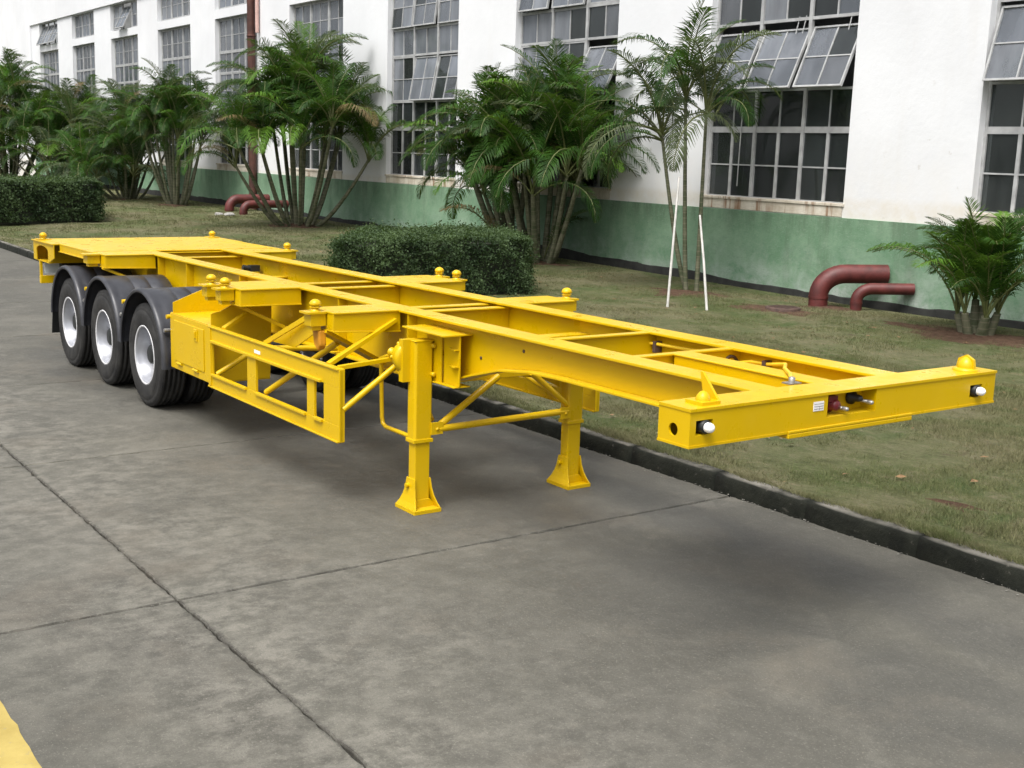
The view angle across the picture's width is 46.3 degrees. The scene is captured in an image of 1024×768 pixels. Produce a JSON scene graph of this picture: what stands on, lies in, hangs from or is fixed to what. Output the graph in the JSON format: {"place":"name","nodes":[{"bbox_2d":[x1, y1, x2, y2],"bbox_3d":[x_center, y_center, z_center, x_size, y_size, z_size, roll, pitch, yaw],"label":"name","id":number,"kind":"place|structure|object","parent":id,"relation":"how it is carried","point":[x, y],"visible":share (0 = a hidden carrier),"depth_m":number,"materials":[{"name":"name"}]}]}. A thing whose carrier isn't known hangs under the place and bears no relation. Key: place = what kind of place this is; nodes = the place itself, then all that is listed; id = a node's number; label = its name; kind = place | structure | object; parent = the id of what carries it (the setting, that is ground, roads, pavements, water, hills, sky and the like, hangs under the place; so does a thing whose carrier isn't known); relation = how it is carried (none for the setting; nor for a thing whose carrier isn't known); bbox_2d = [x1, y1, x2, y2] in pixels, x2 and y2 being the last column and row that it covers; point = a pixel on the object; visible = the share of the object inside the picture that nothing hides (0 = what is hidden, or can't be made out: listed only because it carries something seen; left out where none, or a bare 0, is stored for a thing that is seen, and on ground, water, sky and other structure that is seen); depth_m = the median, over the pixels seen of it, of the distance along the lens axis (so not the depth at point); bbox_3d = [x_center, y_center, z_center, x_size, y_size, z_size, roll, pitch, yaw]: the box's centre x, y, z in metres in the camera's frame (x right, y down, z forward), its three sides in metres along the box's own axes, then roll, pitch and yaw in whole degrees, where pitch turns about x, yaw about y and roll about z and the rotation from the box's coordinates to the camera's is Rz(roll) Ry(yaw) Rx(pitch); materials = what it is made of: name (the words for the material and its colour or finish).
{"place":"outdoors","nodes":[
{"label":"outdoors","id":0,"kind":"place"},
{"bbox_2d":[0,188,590,266],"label":"grass","id":1,"kind":"structure","parent":0,"point":[212,228],"depth_m":35.27,"materials":[{"name":"green plant"}]},
{"bbox_2d":[0,248,1023,767],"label":"road","id":2,"kind":"structure","parent":0,"point":[220,580],"depth_m":6.95,"materials":[{"name":"concrete"}]},
{"bbox_2d":[0,701,41,767],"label":"painted line","id":3,"kind":"object","parent":2,"relation":"on","point":[15,751],"visible":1,"depth_m":5.16,"materials":[{"name":"paint"}]},
{"bbox_2d":[31,231,996,515],"bbox_3d":[-1.687,-0.344,11.353,2.594,1.558,12.317,-6,13,-35],"label":"container trailer","id":4,"kind":"object","parent":2,"relation":"on","point":[159,321],"visible":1,"depth_m":9.26,"materials":[{"name":"yellow paint"}]},
{"bbox_2d":[0,175,1023,559],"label":"lawn","id":5,"kind":"structure","parent":0,"point":[894,445],"depth_m":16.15,"materials":[{"name":"plant"}]},
{"bbox_2d":[0,46,99,176],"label":"palm clump","id":6,"kind":"object","parent":5,"relation":"on","point":[11,81],"visible":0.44,"depth_m":59.71,"materials":[{"name":"green plant"}]},
{"bbox_2d":[0,171,107,224],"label":"hedge","id":7,"kind":"object","parent":5,"relation":"on","point":[31,199],"visible":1,"depth_m":35.76,"materials":[{"name":"green plant"}]},
{"bbox_2d":[0,74,113,185],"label":"palm clump","id":8,"kind":"object","parent":5,"relation":"on","point":[43,123],"visible":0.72,"depth_m":56.98,"materials":[{"name":"green plant"}]},
{"bbox_2d":[29,78,185,199],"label":"palm clump","id":9,"kind":"object","parent":5,"relation":"on","point":[130,177],"visible":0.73,"depth_m":48.17,"materials":[{"name":"green plant"}]},
{"bbox_2d":[99,58,237,204],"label":"palm clump","id":10,"kind":"object","parent":5,"relation":"on","point":[167,100],"visible":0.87,"depth_m":45.00,"materials":[{"name":"green plant"}]},
{"bbox_2d":[154,204,187,206],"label":"bare soil","id":11,"kind":"structure","parent":5,"relation":"on","point":[173,205],"depth_m":45.95,"materials":[{"name":"brown soil"}]},
{"bbox_2d":[268,223,320,228],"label":"bare soil","id":12,"kind":"structure","parent":5,"relation":"on","point":[297,226],"depth_m":36.81,"materials":[{"name":"brown soil"}]},
{"bbox_2d":[174,19,426,226],"bbox_3d":[-6.583,-7.881,36.386,7.868,6.365,7.567,-6,13,-35],"label":"palm clump","id":13,"kind":"object","parent":5,"relation":"on","point":[293,92],"visible":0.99,"depth_m":35.66,"materials":[{"name":"green plant"}]},
{"bbox_2d":[322,218,541,295],"bbox_3d":[-1.607,-2.411,22.542,5.726,1.321,3.772,-6,13,-35],"label":"hedge","id":14,"kind":"object","parent":5,"relation":"on","point":[486,260],"visible":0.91,"depth_m":21.25,"materials":[{"name":"green plant"}]},
{"bbox_2d":[398,61,613,234],"bbox_3d":[-0.292,-5.414,29.166,4.675,4.823,5.607,-6,13,-35],"label":"palm clump","id":15,"kind":"object","parent":5,"relation":"on","point":[490,217],"visible":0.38,"depth_m":28.60,"materials":[{"name":"green plant"}]},
{"bbox_2d":[409,38,675,263],"bbox_3d":[0.951,-5.402,28.231,5.997,5.298,6.447,-6,13,-35],"label":"palm clump","id":16,"kind":"object","parent":5,"relation":"on","point":[556,97],"visible":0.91,"depth_m":26.97,"materials":[{"name":"green plant"}]},
{"bbox_2d":[532,261,569,265],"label":"bare soil","id":17,"kind":"structure","parent":5,"relation":"on","point":[544,262],"depth_m":27.98,"materials":[{"name":"brown soil"}]},
{"bbox_2d":[296,247,1017,481],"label":"fallen leaves","id":18,"kind":"object","parent":5,"relation":"on","point":[900,476],"visible":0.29,"depth_m":11.73,"materials":[{"name":"brown plant"}]},
{"bbox_2d":[666,176,679,306],"bbox_3d":[2.869,-2.491,21.331,0.048,2.376,0.757,4,11,15],"label":"stake","id":19,"kind":"object","parent":5,"relation":"on","point":[671,259],"visible":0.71,"depth_m":21.29,"materials":[{"name":"white paint"}]},
{"bbox_2d":[568,0,782,290],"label":"slender palm","id":20,"kind":"object","parent":5,"relation":"on","point":[696,71],"visible":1,"depth_m":22.99,"materials":[{"name":"green plant"}]},
{"bbox_2d":[650,287,732,297],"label":"bare soil","id":21,"kind":"structure","parent":5,"relation":"on","point":[674,292],"depth_m":23.11,"materials":[{"name":"brown soil"}]},
{"bbox_2d":[699,215,707,309],"bbox_3d":[3.372,-2.091,21.109,0.044,1.736,0.708,0,11,-11],"label":"stake","id":22,"kind":"object","parent":5,"relation":"on","point":[704,274],"visible":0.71,"depth_m":21.06,"materials":[{"name":"white paint"}]},
{"bbox_2d":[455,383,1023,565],"bbox_3d":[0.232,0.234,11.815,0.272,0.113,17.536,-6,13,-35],"label":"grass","id":23,"kind":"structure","parent":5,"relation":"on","point":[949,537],"depth_m":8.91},
{"bbox_2d":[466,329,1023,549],"bbox_3d":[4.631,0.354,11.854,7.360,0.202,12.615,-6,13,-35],"label":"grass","id":24,"kind":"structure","parent":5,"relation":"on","point":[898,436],"depth_m":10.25,"materials":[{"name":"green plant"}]},
{"bbox_2d":[728,303,825,316],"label":"bare soil","id":25,"kind":"structure","parent":5,"relation":"on","point":[749,306],"depth_m":21.24,"materials":[{"name":"brown soil"}]},
{"bbox_2d":[765,305,800,311],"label":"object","id":26,"kind":"object","parent":5,"relation":"on","point":[781,308],"visible":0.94,"depth_m":21.13,"materials":[{"name":"metal"}]},
{"bbox_2d":[798,305,855,311],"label":"bare soil","id":27,"kind":"structure","parent":5,"relation":"on","point":[833,307],"depth_m":21.90,"materials":[{"name":"brown soil"}]},
{"bbox_2d":[866,196,1023,335],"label":"palm","id":28,"kind":"object","parent":5,"relation":"on","point":[979,255],"visible":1,"depth_m":18.36,"materials":[{"name":"green plant"}]},
{"bbox_2d":[883,321,1023,348],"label":"bare soil","id":29,"kind":"structure","parent":5,"relation":"on","point":[949,334],"depth_m":18.49,"materials":[{"name":"brown soil"}]},
{"bbox_2d":[925,498,986,511],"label":"bare soil","id":30,"kind":"structure","parent":5,"relation":"on","point":[951,503],"depth_m":8.86,"materials":[{"name":"brown soil"}]},
{"bbox_2d":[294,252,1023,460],"bbox_3d":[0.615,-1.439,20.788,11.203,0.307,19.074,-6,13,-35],"label":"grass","id":31,"kind":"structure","parent":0,"point":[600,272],"depth_m":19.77,"materials":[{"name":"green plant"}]},
{"bbox_2d":[438,399,1018,594],"bbox_3d":[1.319,0.790,9.899,0.205,0.006,11.974,-6,13,-35],"label":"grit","id":32,"kind":"object","parent":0,"point":[750,503],"visible":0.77,"depth_m":9.16,"materials":[{"name":"grey gravel"}]},
{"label":"ground","id":33,"kind":"structure","parent":0,"visible":0},
{"bbox_2d":[0,0,1023,321],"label":"factory building","id":34,"kind":"structure","parent":33,"relation":"on","point":[888,122],"depth_m":26.20,"materials":[{"name":"white paint"}]},
{"bbox_2d":[42,20,56,45],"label":"window","id":35,"kind":"structure","parent":34,"relation":"in","point":[48,23],"depth_m":66.99,"materials":[{"name":"metal"}]},
{"bbox_2d":[43,50,59,143],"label":"window","id":36,"kind":"structure","parent":34,"relation":"in","point":[53,78],"depth_m":67.38,"materials":[{"name":"metal"}]},
{"bbox_2d":[75,11,92,38],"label":"window","id":37,"kind":"structure","parent":34,"relation":"in","point":[90,11],"depth_m":61.38,"materials":[{"name":"metal"}]},
{"bbox_2d":[76,43,96,135],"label":"window","id":38,"kind":"structure","parent":34,"relation":"in","point":[81,75],"depth_m":62.20,"materials":[{"name":"metal"}]},
{"bbox_2d":[113,0,136,30],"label":"window","id":39,"kind":"structure","parent":34,"relation":"in","point":[122,4],"depth_m":55.95,"materials":[{"name":"metal"}]},
{"bbox_2d":[114,35,138,154],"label":"window","id":40,"kind":"structure","parent":34,"relation":"in","point":[123,74],"depth_m":56.80,"materials":[{"name":"metal"}]},
{"bbox_2d":[161,0,184,20],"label":"window","id":41,"kind":"structure","parent":34,"relation":"in","point":[171,0],"depth_m":51.22,"materials":[{"name":"metal"}]},
{"bbox_2d":[161,25,191,160],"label":"window","id":42,"kind":"structure","parent":34,"relation":"in","point":[185,62],"depth_m":51.21,"materials":[{"name":"metal"}]},
{"bbox_2d":[219,14,248,164],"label":"window","id":43,"kind":"structure","parent":34,"relation":"in","point":[231,55],"depth_m":46.47,"materials":[{"name":"metal"}]},
{"bbox_2d":[224,194,269,211],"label":"red pipe","id":44,"kind":"object","parent":34,"relation":"attached to","point":[232,202],"visible":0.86,"depth_m":43.42,"materials":[{"name":"metal"}]},
{"bbox_2d":[247,0,258,209],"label":"drainpipe","id":45,"kind":"object","parent":34,"relation":"attached to","point":[252,17],"visible":0.51,"depth_m":43.87,"materials":[{"name":"brown metal"}]},
{"bbox_2d":[239,200,288,214],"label":"red pipe","id":46,"kind":"object","parent":34,"relation":"attached to","point":[246,206],"visible":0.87,"depth_m":42.07,"materials":[{"name":"metal"}]},
{"bbox_2d":[294,0,342,170],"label":"window","id":47,"kind":"structure","parent":34,"relation":"in","point":[313,157],"depth_m":40.78,"materials":[{"name":"metal"}]},
{"bbox_2d":[391,0,458,177],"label":"window","id":48,"kind":"structure","parent":34,"relation":"in","point":[438,39],"depth_m":35.48,"materials":[{"name":"metal"}]},
{"bbox_2d":[42,175,1023,329],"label":"plinth","id":49,"kind":"structure","parent":34,"relation":"attached to","point":[565,253],"depth_m":25.76,"materials":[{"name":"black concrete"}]},
{"bbox_2d":[518,0,619,187],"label":"window","id":50,"kind":"structure","parent":34,"relation":"in","point":[598,21],"depth_m":29.24,"materials":[{"name":"metal"}]},
{"bbox_2d":[707,0,859,203],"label":"window","id":51,"kind":"structure","parent":34,"relation":"in","point":[784,156],"depth_m":24.06,"materials":[{"name":"glass"}]},
{"bbox_2d":[808,264,889,306],"bbox_3d":[6.192,-1.736,22.122,1.419,0.967,0.371,2,10,0],"label":"red pipe","id":52,"kind":"object","parent":34,"relation":"attached to","point":[825,282],"visible":0.94,"depth_m":21.94,"materials":[{"name":"metal"}]},
{"bbox_2d":[850,283,914,310],"bbox_3d":[6.693,-1.504,21.709,1.111,0.670,0.222,3,10,5],"label":"red pipe","id":53,"kind":"object","parent":34,"relation":"attached to","point":[860,293],"visible":0.91,"depth_m":21.60,"materials":[{"name":"metal"}]},
{"bbox_2d":[976,0,1023,214],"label":"window","id":54,"kind":"structure","parent":34,"relation":"in","point":[988,130],"depth_m":20.15,"materials":[{"name":"glass"}]},
{"bbox_2d":[0,240,1023,593],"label":"kerb","id":55,"kind":"structure","parent":33,"relation":"on","point":[990,568],"depth_m":9.16,"materials":[{"name":"concrete"}]}
]}

